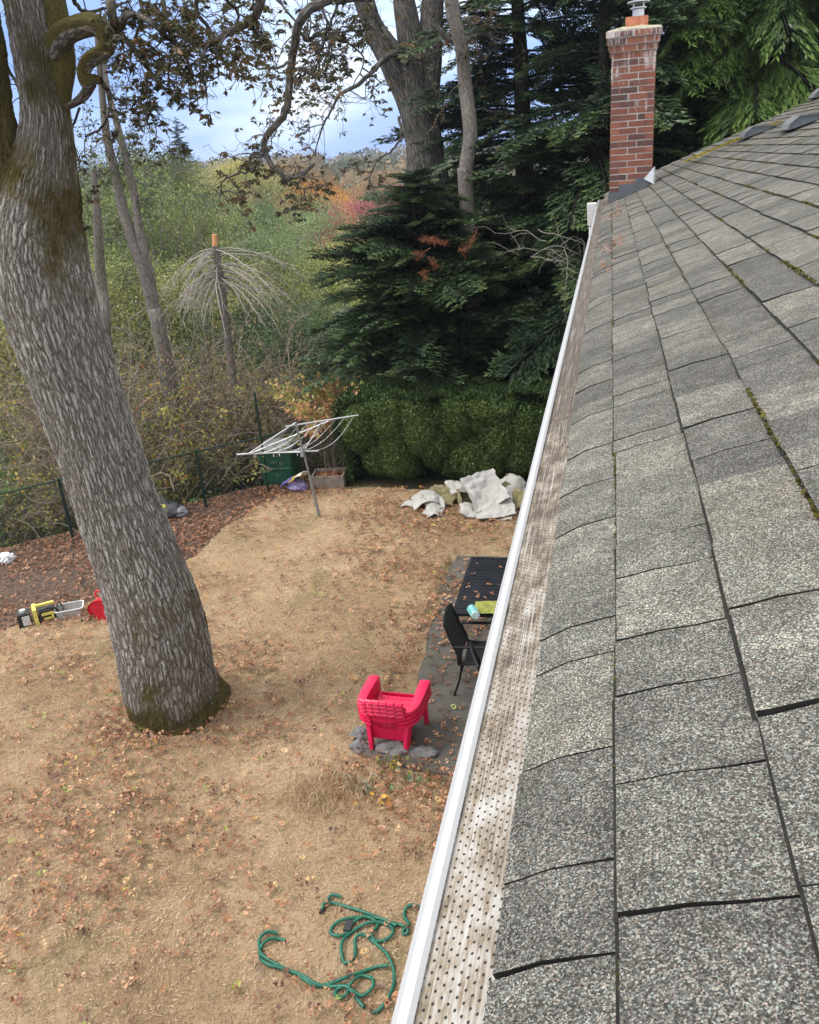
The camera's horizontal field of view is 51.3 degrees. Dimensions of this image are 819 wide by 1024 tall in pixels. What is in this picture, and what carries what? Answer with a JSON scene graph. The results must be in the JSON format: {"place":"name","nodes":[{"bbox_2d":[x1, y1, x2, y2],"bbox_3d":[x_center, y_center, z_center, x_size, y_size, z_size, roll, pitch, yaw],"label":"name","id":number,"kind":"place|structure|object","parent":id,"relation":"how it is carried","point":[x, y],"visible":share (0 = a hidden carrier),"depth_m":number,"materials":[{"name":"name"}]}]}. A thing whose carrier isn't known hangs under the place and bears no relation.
{"place":"outdoors","nodes":[
{"label":"outdoors","id":0,"kind":"place"},
{"bbox_2d":[0,487,519,1023],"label":"lawn","id":1,"kind":"structure","parent":0,"point":[176,859],"depth_m":8.23,"materials":[{"name":"beige plant"}]},
{"bbox_2d":[16,600,63,628],"bbox_3d":[-5.199,1.417,12.027,0.614,0.242,0.250,-14,24,-22],"label":"chainsaw","id":2,"kind":"object","parent":1,"relation":"on","point":[24,619],"visible":0.9,"depth_m":11.95,"materials":[{"name":"yellow plastic"}]},
{"bbox_2d":[54,600,83,619],"bbox_3d":[-4.832,1.402,12.148,0.395,0.134,0.270,-10,23,-13],"label":"tub","id":3,"kind":"object","parent":1,"relation":"on","point":[72,608],"visible":0.95,"depth_m":12.12,"materials":[{"name":"plastic"}]},
{"bbox_2d":[87,590,105,619],"bbox_3d":[-4.294,1.280,11.970,0.363,0.414,0.310,-2,22,6],"label":"bucket","id":4,"kind":"object","parent":1,"relation":"on","point":[95,607],"visible":0.36,"depth_m":11.89,"materials":[{"name":"red plastic"}]},
{"bbox_2d":[0,0,313,735],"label":"oak tree","id":5,"kind":"object","parent":1,"relation":"on","point":[169,676],"visible":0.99,"depth_m":7.81,"materials":[{"name":"grey plant"}]},
{"bbox_2d":[280,471,307,491],"bbox_3d":[-2.151,-0.613,16.106,0.373,0.473,0.647,-23,28,-37],"label":"soil bag","id":6,"kind":"object","parent":1,"relation":"on","point":[296,483],"visible":0.98,"depth_m":16.05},
{"bbox_2d":[236,415,358,516],"bbox_3d":[-1.825,-0.640,14.478,2.111,1.914,0.305,-6,22,-3],"label":"clothes line","id":7,"kind":"object","parent":1,"relation":"on","point":[302,451],"visible":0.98,"depth_m":14.28,"materials":[{"name":"metal"}]},
{"bbox_2d":[311,447,346,488],"bbox_3d":[-1.550,-0.876,16.266,0.620,0.751,0.490,-2,22,6],"label":"planter box","id":8,"kind":"object","parent":1,"relation":"on","point":[329,478],"visible":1,"depth_m":16.17,"materials":[{"name":"brown wood"}]},
{"bbox_2d":[257,893,419,1013],"bbox_3d":[-0.596,3.368,6.621,1.218,0.062,0.991,1,23,13],"label":"garden hose","id":9,"kind":"object","parent":1,"relation":"on","point":[351,921],"visible":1,"depth_m":6.62,"materials":[{"name":"rubber"}]},
{"bbox_2d":[350,726,367,740],"bbox_3d":[-0.521,2.360,9.056,0.231,0.160,0.176,1,23,13],"label":"rock","id":10,"kind":"object","parent":1,"relation":"on","point":[357,732],"visible":0.62,"depth_m":9.01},
{"bbox_2d":[349,738,369,754],"bbox_3d":[-0.507,2.433,8.870,0.213,0.190,0.182,-17,25,-27],"label":"rock","id":11,"kind":"object","parent":1,"relation":"on","point":[358,743],"visible":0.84,"depth_m":8.82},
{"bbox_2d":[374,741,413,755],"bbox_3d":[-0.171,2.441,8.794,0.430,0.177,0.204,1,23,13],"label":"rock","id":12,"kind":"object","parent":1,"relation":"on","point":[390,747],"visible":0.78,"depth_m":8.74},
{"bbox_2d":[376,755,411,773],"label":"weed","id":13,"kind":"object","parent":1,"relation":"on","point":[386,762],"visible":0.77,"depth_m":8.54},
{"bbox_2d":[389,766,443,793],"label":"weed","id":14,"kind":"object","parent":1,"relation":"on","point":[419,778],"visible":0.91,"depth_m":8.27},
{"bbox_2d":[407,745,437,758],"bbox_3d":[0.133,2.462,8.698,0.340,0.155,0.178,1,23,13],"label":"rock","id":15,"kind":"object","parent":1,"relation":"on","point":[424,751],"visible":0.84,"depth_m":8.64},
{"bbox_2d":[411,490,440,509],"bbox_3d":[0.318,-0.205,14.935,0.565,0.246,0.510,-6,22,-4],"label":"membrane sheet","id":16,"kind":"object","parent":1,"relation":"on","point":[418,500],"visible":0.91,"depth_m":14.86,"materials":[{"name":"white fabric"}]},
{"bbox_2d":[422,495,444,517],"bbox_3d":[0.419,-0.086,14.634,0.407,0.245,0.560,1,23,13],"label":"membrane sheet","id":17,"kind":"object","parent":1,"relation":"on","point":[432,508],"visible":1,"depth_m":14.68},
{"bbox_2d":[429,485,455,505],"bbox_3d":[0.586,-0.310,15.040,0.531,0.228,0.432,5,24,22],"label":"membrane sheet","id":18,"kind":"object","parent":1,"relation":"on","point":[447,496],"visible":0.62,"depth_m":15.10,"materials":[{"name":"beige fabric"}]},
{"bbox_2d":[456,489,471,507],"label":"membrane sheet","id":19,"kind":"object","parent":1,"relation":"on","point":[462,497],"visible":0.59,"depth_m":14.75,"materials":[{"name":"green fabric"}]},
{"bbox_2d":[444,480,467,494],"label":"membrane sheet","id":20,"kind":"object","parent":19,"relation":"on","point":[452,485],"visible":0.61,"depth_m":14.78,"materials":[{"name":"white fabric"}]},
{"bbox_2d":[459,502,514,520],"bbox_3d":[1.302,-0.021,14.370,0.974,0.196,0.424,3,23,17],"label":"membrane sheet","id":21,"kind":"object","parent":1,"relation":"on","point":[466,509],"visible":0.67,"depth_m":14.34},
{"bbox_2d":[474,488,515,518],"bbox_3d":[1.408,-0.141,14.337,0.692,0.307,0.601,-5,22,-1],"label":"membrane sheet","id":22,"kind":"object","parent":21,"relation":"on","point":[504,508],"visible":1,"depth_m":14.25,"materials":[{"name":"white fabric"}]},
{"bbox_2d":[460,468,510,512],"bbox_3d":[1.288,-0.353,14.479,0.661,0.530,0.658,-11,23,-15],"label":"membrane sheet","id":23,"kind":"object","parent":22,"relation":"on","point":[482,488],"visible":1,"depth_m":14.54,"materials":[{"name":"white fabric"}]},
{"bbox_2d":[502,481,524,511],"bbox_3d":[1.730,-0.252,14.552,0.586,0.420,0.461,16,30,40],"label":"membrane sheet","id":24,"kind":"object","parent":1,"relation":"on","point":[517,494],"visible":0.39,"depth_m":14.59,"materials":[{"name":"beige fabric"}]},
{"bbox_2d":[501,473,525,499],"bbox_3d":[1.704,-0.427,14.793,0.552,0.406,0.477,9,26,30],"label":"membrane sheet","id":25,"kind":"object","parent":24,"relation":"on","point":[514,481],"visible":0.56,"depth_m":14.78,"materials":[{"name":"white fabric"}]},
{"bbox_2d":[1,162,573,534],"bbox_3d":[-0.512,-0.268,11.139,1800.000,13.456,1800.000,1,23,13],"label":"ground","id":26,"kind":"structure","parent":0,"point":[416,483],"depth_m":16.35,"materials":[{"name":"soil"}]},
{"bbox_2d":[0,428,72,546],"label":"shrub","id":27,"kind":"object","parent":26,"relation":"on","point":[5,489],"visible":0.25,"depth_m":16.78,"materials":[{"name":"plant"}]},
{"bbox_2d":[0,376,79,548],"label":"shrub","id":28,"kind":"object","parent":26,"relation":"on","point":[26,513],"visible":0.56,"depth_m":15.79,"materials":[{"name":"plant"}]},
{"bbox_2d":[0,389,167,531],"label":"shrub","id":29,"kind":"object","parent":26,"relation":"on","point":[55,468],"visible":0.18,"depth_m":15.30,"materials":[{"name":"plant"}]},
{"bbox_2d":[0,233,176,473],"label":"broadleaf tree","id":30,"kind":"object","parent":26,"relation":"on","point":[107,249],"visible":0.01,"depth_m":28.46,"materials":[{"name":"green plant"}]},
{"bbox_2d":[0,358,179,544],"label":"shrub","id":31,"kind":"object","parent":26,"relation":"on","point":[4,427],"visible":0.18,"depth_m":18.12,"materials":[{"name":"plant"}]},
{"bbox_2d":[0,239,200,476],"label":"broadleaf tree","id":32,"kind":"object","parent":26,"relation":"on","point":[3,345],"visible":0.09,"depth_m":25.23,"materials":[{"name":"green plant"}]},
{"bbox_2d":[0,314,207,527],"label":"shrub","id":33,"kind":"object","parent":26,"relation":"on","point":[122,368],"visible":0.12,"depth_m":17.56,"materials":[{"name":"plant"}]},
{"bbox_2d":[0,327,211,522],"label":"shrub","id":34,"kind":"object","parent":26,"relation":"on","point":[6,414],"visible":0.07,"depth_m":20.38,"materials":[{"name":"plant"}]},
{"bbox_2d":[0,290,221,540],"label":"shrub","id":35,"kind":"object","parent":26,"relation":"on","point":[47,443],"visible":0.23,"depth_m":15.64,"materials":[{"name":"plant"}]},
{"bbox_2d":[91,170,137,361],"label":"oak tree","id":36,"kind":"object","parent":26,"relation":"on","point":[101,281],"visible":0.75,"depth_m":15.03,"materials":[{"name":"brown plant"}]},
{"bbox_2d":[0,240,243,440],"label":"broadleaf tree","id":37,"kind":"object","parent":26,"relation":"on","point":[132,271],"visible":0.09,"depth_m":24.55,"materials":[{"name":"green plant"}]},
{"bbox_2d":[0,272,255,448],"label":"shrub","id":38,"kind":"object","parent":26,"relation":"on","point":[132,339],"visible":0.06,"depth_m":21.76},
{"bbox_2d":[72,37,198,502],"bbox_3d":[-5.621,-4.191,17.269,2.929,9.600,2.015,1,23,13],"label":"oak tree","id":39,"kind":"object","parent":26,"relation":"on","point":[135,237],"visible":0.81,"depth_m":16.61,"materials":[{"name":"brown plant"}]},
{"bbox_2d":[7,367,299,512],"bbox_3d":[-5.010,-1.308,16.528,4.959,3.429,4.232,-17,25,-28],"label":"shrub","id":40,"kind":"object","parent":26,"relation":"on","point":[177,488],"visible":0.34,"depth_m":16.45,"materials":[{"name":"plant"}]},
{"bbox_2d":[0,467,307,549],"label":"undergrowth","id":41,"kind":"object","parent":26,"relation":"on","point":[62,526],"depth_m":18.02,"materials":[{"name":"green plant"}]},
{"bbox_2d":[77,127,231,293],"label":"broadleaf tree","id":42,"kind":"object","parent":26,"relation":"on","point":[108,206],"visible":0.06,"depth_m":35.86,"materials":[{"name":"green plant"}]},
{"bbox_2d":[0,473,312,630],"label":"leaf bed","id":43,"kind":"object","parent":26,"relation":"on","point":[8,591],"visible":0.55,"depth_m":13.79,"materials":[{"name":"plant"}]},
{"bbox_2d":[0,552,16,563],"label":"plastic lump","id":44,"kind":"object","parent":43,"relation":"on","point":[6,557],"visible":1,"depth_m":13.94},
{"bbox_2d":[0,392,344,551],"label":"fence","id":45,"kind":"object","parent":43,"relation":"in","point":[198,463],"visible":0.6,"depth_m":15.51,"materials":[{"name":"black metal"}]},
{"bbox_2d":[157,490,188,518],"bbox_3d":[-4.343,-0.166,15.401,0.674,0.500,0.432,-7,22,-5],"label":"sack","id":46,"kind":"object","parent":43,"relation":"on","point":[175,509],"visible":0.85,"depth_m":15.30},
{"bbox_2d":[257,438,299,485],"bbox_3d":[-2.518,-0.991,16.647,0.720,0.815,0.720,-1,23,9],"label":"compost bin","id":47,"kind":"object","parent":43,"relation":"on","point":[290,458],"visible":0.6,"depth_m":16.37,"materials":[{"name":"green plastic"}]},
{"bbox_2d":[76,133,242,244],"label":"broadleaf tree","id":48,"kind":"object","parent":26,"relation":"on","point":[174,173],"visible":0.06,"depth_m":46.36,"materials":[{"name":"green plant"}]},
{"bbox_2d":[0,296,319,503],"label":"shrub","id":49,"kind":"object","parent":26,"relation":"on","point":[220,394],"visible":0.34,"depth_m":17.54,"materials":[{"name":"plant"}]},
{"bbox_2d":[87,152,251,232],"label":"broadleaf tree","id":50,"kind":"object","parent":26,"relation":"on","point":[207,190],"visible":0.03,"depth_m":60.59,"materials":[{"name":"green plant"}]},
{"bbox_2d":[83,183,279,308],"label":"broadleaf tree","id":51,"kind":"object","parent":26,"relation":"on","point":[177,246],"visible":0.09,"depth_m":31.61,"materials":[{"name":"green plant"}]},
{"bbox_2d":[44,283,321,494],"bbox_3d":[-5.005,-2.512,20.207,5.883,5.120,7.045,0,23,11],"label":"shrub","id":52,"kind":"object","parent":26,"relation":"on","point":[241,420],"visible":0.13,"depth_m":20.01,"materials":[{"name":"plant"}]},
{"bbox_2d":[168,117,211,199],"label":"conifer tree","id":53,"kind":"object","parent":26,"relation":"on","point":[178,135],"visible":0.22,"depth_m":77.28,"materials":[{"name":"green plant"}]},
{"bbox_2d":[120,323,263,500],"bbox_3d":[-5.603,-1.758,19.512,5.903,4.144,5.039,12,28,35],"label":"shrub","id":54,"kind":"object","parent":26,"relation":"on","point":[152,422],"visible":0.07,"depth_m":19.07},
{"bbox_2d":[115,182,280,262],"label":"broadleaf tree","id":55,"kind":"object","parent":26,"relation":"on","point":[217,233],"visible":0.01,"depth_m":40.71,"materials":[{"name":"green plant"}]},
{"bbox_2d":[164,158,253,209],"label":"broadleaf tree","id":56,"kind":"object","parent":26,"relation":"on","point":[206,176],"visible":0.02,"depth_m":75.42,"materials":[{"name":"green plant"}]},
{"bbox_2d":[119,338,306,500],"bbox_3d":[-4.194,-1.482,17.245,4.722,3.256,4.031,3,23,18],"label":"shrub","id":57,"kind":"object","parent":26,"relation":"on","point":[233,479],"visible":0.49,"depth_m":16.94,"materials":[{"name":"plant"}]},
{"bbox_2d":[137,366,293,502],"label":"shrub","id":58,"kind":"object","parent":26,"relation":"on","point":[222,481],"visible":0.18,"depth_m":17.78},
{"bbox_2d":[115,287,327,486],"bbox_3d":[-4.385,-2.475,18.734,5.332,5.112,6.493,8,25,27],"label":"shrub","id":59,"kind":"object","parent":26,"relation":"on","point":[192,407],"visible":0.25,"depth_m":18.08,"materials":[{"name":"plant"}]},
{"bbox_2d":[105,239,338,371],"bbox_3d":[-6.319,-4.451,28.704,9.918,8.736,10.913,-13,24,-21],"label":"broadleaf tree","id":60,"kind":"object","parent":26,"relation":"on","point":[160,296],"visible":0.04,"depth_m":26.60,"materials":[{"name":"green plant"}]},
{"bbox_2d":[125,329,323,493],"bbox_3d":[-3.361,-2.079,17.938,4.525,4.134,5.420,-18,26,-30],"label":"shrub","id":61,"kind":"object","parent":26,"relation":"on","point":[268,411],"visible":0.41,"depth_m":17.26,"materials":[{"name":"plant"}]},
{"bbox_2d":[107,227,347,421],"bbox_3d":[-7.107,-4.397,27.645,10.766,9.107,10.411,-23,29,-38],"label":"broadleaf tree","id":62,"kind":"object","parent":26,"relation":"on","point":[296,284],"visible":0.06,"depth_m":25.63,"materials":[{"name":"green plant"}]},
{"bbox_2d":[188,193,281,245],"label":"broadleaf tree","id":63,"kind":"object","parent":26,"relation":"on","point":[226,220],"visible":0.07,"depth_m":51.08,"materials":[{"name":"green plant"}]},
{"bbox_2d":[197,151,275,212],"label":"broadleaf tree","id":64,"kind":"object","parent":26,"relation":"on","point":[226,172],"visible":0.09,"depth_m":94.18,"materials":[{"name":"yellow plant"}]},
{"bbox_2d":[159,234,327,488],"bbox_3d":[-3.113,-2.755,17.554,3.195,5.737,3.268,11,27,34],"label":"dead tree","id":65,"kind":"object","parent":26,"relation":"on","point":[220,284],"visible":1,"depth_m":16.64,"materials":[{"name":"grey plant"}]},
{"bbox_2d":[146,261,346,414],"bbox_3d":[-4.470,-3.494,25.127,7.085,7.276,6.628,-15,24,-24],"label":"broadleaf tree","id":66,"kind":"object","parent":26,"relation":"on","point":[277,310],"visible":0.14,"depth_m":23.85,"materials":[{"name":"green plant"}]},
{"bbox_2d":[155,307,347,483],"bbox_3d":[-3.232,-2.301,19.330,4.978,4.158,5.961,-12,23,-18],"label":"shrub","id":67,"kind":"object","parent":26,"relation":"on","point":[275,373],"visible":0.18,"depth_m":19.39,"materials":[{"name":"plant"}]},
{"bbox_2d":[157,209,356,314],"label":"broadleaf tree","id":68,"kind":"object","parent":26,"relation":"on","point":[253,244],"visible":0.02,"depth_m":32.37,"materials":[{"name":"green plant"}]},
{"bbox_2d":[0,466,519,1023],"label":"fallen leaves","id":69,"kind":"object","parent":26,"relation":"on","point":[126,760],"visible":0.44,"depth_m":9.06,"materials":[{"name":"brown plant"}]},
{"bbox_2d":[213,195,322,260],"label":"broadleaf tree","id":70,"kind":"object","parent":26,"relation":"on","point":[265,211],"visible":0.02,"depth_m":43.29,"materials":[{"name":"green plant"}]},
{"bbox_2d":[217,163,325,229],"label":"broadleaf tree","id":71,"kind":"object","parent":26,"relation":"on","point":[264,184],"visible":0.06,"depth_m":65.73,"materials":[{"name":"green plant"}]},
{"bbox_2d":[183,327,363,480],"bbox_3d":[-2.316,-2.119,18.203,4.878,3.755,4.073,-24,29,-39],"label":"shrub","id":72,"kind":"object","parent":26,"relation":"on","point":[309,458],"visible":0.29,"depth_m":18.15,"materials":[{"name":"plant"}]},
{"bbox_2d":[214,168,355,252],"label":"broadleaf tree","id":73,"kind":"object","parent":26,"relation":"on","point":[302,213],"visible":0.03,"depth_m":50.61,"materials":[{"name":"green plant"}]},
{"bbox_2d":[238,151,344,209],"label":"broadleaf tree","id":74,"kind":"object","parent":26,"relation":"on","point":[288,168],"visible":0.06,"depth_m":90.01,"materials":[{"name":"brown plant"}]},
{"bbox_2d":[209,288,385,419],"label":"broadleaf tree","id":75,"kind":"object","parent":26,"relation":"on","point":[298,328],"visible":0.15,"depth_m":24.20,"materials":[{"name":"green plant"}]},
{"bbox_2d":[236,198,367,290],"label":"broadleaf tree","id":76,"kind":"object","parent":26,"relation":"on","point":[313,220],"visible":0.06,"depth_m":39.79,"materials":[{"name":"green plant"}]},
{"bbox_2d":[262,166,357,233],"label":"broadleaf tree","id":77,"kind":"object","parent":26,"relation":"on","point":[335,189],"visible":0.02,"depth_m":60.75,"materials":[{"name":"orange plant"}]},
{"bbox_2d":[286,148,345,194],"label":"broadleaf tree","id":78,"kind":"object","parent":26,"relation":"on","point":[317,160],"visible":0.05,"depth_m":106.15,"materials":[{"name":"brown plant"}]},
{"bbox_2d":[262,223,384,386],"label":"broadleaf tree","id":79,"kind":"object","parent":26,"relation":"on","point":[334,288],"visible":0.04,"depth_m":30.19,"materials":[{"name":"green plant"}]},
{"bbox_2d":[252,370,395,467],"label":"shrub","id":80,"kind":"object","parent":26,"relation":"on","point":[304,412],"visible":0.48,"depth_m":16.42,"materials":[{"name":"yellow plant"}]},
{"bbox_2d":[304,424,346,467],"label":"shrub","id":81,"kind":"object","parent":26,"relation":"on","point":[337,450],"visible":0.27,"depth_m":17.66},
{"bbox_2d":[289,178,365,224],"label":"broadleaf tree","id":82,"kind":"object","parent":26,"relation":"on","point":[337,200],"visible":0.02,"depth_m":56.93,"materials":[{"name":"orange plant"}]},
{"bbox_2d":[283,210,379,310],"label":"broadleaf tree","id":83,"kind":"object","parent":26,"relation":"on","point":[326,241],"depth_m":33.48,"materials":[{"name":"green plant"}]},
{"bbox_2d":[285,173,401,271],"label":"broadleaf tree","id":84,"kind":"object","parent":26,"relation":"on","point":[355,209],"visible":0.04,"depth_m":40.63,"materials":[{"name":"pink plant"}]},
{"bbox_2d":[79,137,609,205],"bbox_3d":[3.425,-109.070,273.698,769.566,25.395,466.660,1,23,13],"label":"wood","id":85,"kind":"object","parent":26,"relation":"on","point":[343,159],"visible":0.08,"depth_m":239.15,"materials":[{"name":"green plant"}]},
{"bbox_2d":[197,0,526,394],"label":"oak tree","id":86,"kind":"object","parent":26,"relation":"on","point":[405,80],"visible":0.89,"depth_m":12.63,"materials":[{"name":"brown plant"}]},
{"bbox_2d":[338,157,397,217],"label":"broadleaf tree","id":87,"kind":"object","parent":26,"relation":"on","point":[366,183],"visible":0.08,"depth_m":85.98,"materials":[{"name":"brown plant"}]},
{"bbox_2d":[356,161,405,216],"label":"broadleaf tree","id":88,"kind":"object","parent":26,"relation":"on","point":[389,171],"visible":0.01,"depth_m":75.53,"materials":[{"name":"brown plant"}]},
{"bbox_2d":[291,162,537,423],"bbox_3d":[0.185,-3.724,17.174,4.920,6.054,5.817,1,23,13],"label":"fir tree","id":89,"kind":"object","parent":26,"relation":"on","point":[385,327],"visible":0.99,"depth_m":16.09,"materials":[{"name":"green plant"}]},
{"bbox_2d":[329,371,553,483],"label":"hedge","id":90,"kind":"object","parent":26,"relation":"on","point":[435,432],"visible":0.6,"depth_m":15.46,"materials":[{"name":"green plant"}]},
{"bbox_2d":[373,134,564,380],"bbox_3d":[1.885,-5.048,22.341,7.267,9.596,7.846,-6,22,-4],"label":"fir tree","id":91,"kind":"object","parent":26,"relation":"on","point":[400,374],"visible":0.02,"depth_m":21.32,"materials":[{"name":"green plant"}]},
{"bbox_2d":[421,0,523,380],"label":"oak tree","id":92,"kind":"object","parent":26,"relation":"on","point":[468,112],"visible":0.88,"depth_m":15.54,"materials":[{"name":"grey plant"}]},
{"bbox_2d":[371,0,670,393],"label":"fir tree","id":93,"kind":"object","parent":26,"relation":"on","point":[524,185],"visible":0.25,"depth_m":17.23,"materials":[{"name":"green plant"}]},
{"bbox_2d":[453,0,736,452],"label":"fir tree","id":94,"kind":"object","parent":26,"relation":"on","point":[670,140],"visible":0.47,"depth_m":15.15,"materials":[{"name":"green plant"}]},
{"bbox_2d":[391,0,818,1023],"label":"house","id":95,"kind":"structure","parent":26,"relation":"on","point":[629,830],"depth_m":1.06,"materials":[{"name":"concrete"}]},
{"bbox_2d":[595,112,800,271],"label":"roof litter","id":96,"kind":"object","parent":95,"relation":"on","point":[619,238],"visible":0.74,"depth_m":5.58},
{"bbox_2d":[492,9,722,371],"bbox_3d":[5.589,-7.521,19.983,9.134,17.024,9.381,-21,27,-35],"label":"fir tree","id":97,"kind":"object","parent":26,"relation":"on","point":[512,288],"visible":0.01,"depth_m":18.93,"materials":[{"name":"green plant"}]},
{"bbox_2d":[570,0,818,306],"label":"cedar tree","id":98,"kind":"object","parent":26,"relation":"on","point":[753,66],"visible":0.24,"depth_m":14.47,"materials":[{"name":"green plant"}]},
{"bbox_2d":[0,0,664,171],"label":"sky","id":99,"kind":"structure","parent":0,"point":[236,109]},
{"bbox_2d":[361,555,507,775],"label":"patio","id":100,"kind":"structure","parent":0,"point":[421,730],"depth_m":9.63,"materials":[{"name":"concrete"}]},
{"bbox_2d":[359,684,431,752],"bbox_3d":[-0.181,2.089,8.823,0.682,0.616,0.724,2,23,16],"label":"garden chair","id":101,"kind":"object","parent":100,"relation":"on","point":[365,709],"visible":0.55,"depth_m":8.63,"materials":[{"name":"red plastic"}]},
{"bbox_2d":[358,680,430,748],"bbox_3d":[-0.186,2.046,8.798,0.682,0.616,0.724,2,23,16],"label":"garden chair","id":102,"kind":"object","parent":101,"relation":"on","point":[364,705],"visible":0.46,"depth_m":8.59,"materials":[{"name":"red plastic"}]},
{"bbox_2d":[357,675,429,745],"bbox_3d":[-0.191,2.004,8.772,0.682,0.616,0.724,2,23,16],"label":"garden chair","id":103,"kind":"object","parent":102,"relation":"on","point":[410,703],"visible":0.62,"depth_m":8.80,"materials":[{"name":"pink plastic"}]},
{"bbox_2d":[443,603,491,695],"bbox_3d":[0.771,1.534,9.591,0.714,0.956,0.587,1,23,13],"label":"patio chair","id":104,"kind":"object","parent":100,"relation":"on","point":[456,633],"visible":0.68,"depth_m":9.61,"materials":[{"name":"black metal"}]},
{"bbox_2d":[454,557,507,665],"bbox_3d":[1.133,1.221,10.585,0.940,0.722,1.520,1,23,13],"label":"patio table","id":105,"kind":"object","parent":100,"relation":"on","point":[485,570],"visible":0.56,"depth_m":10.53,"materials":[{"name":"metal"}]},
{"bbox_2d":[475,601,496,613],"bbox_3d":[0.953,1.102,9.876,0.413,0.032,0.314,-1,23,9],"label":"cloth","id":106,"kind":"object","parent":105,"relation":"on","point":[485,607],"visible":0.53,"depth_m":9.88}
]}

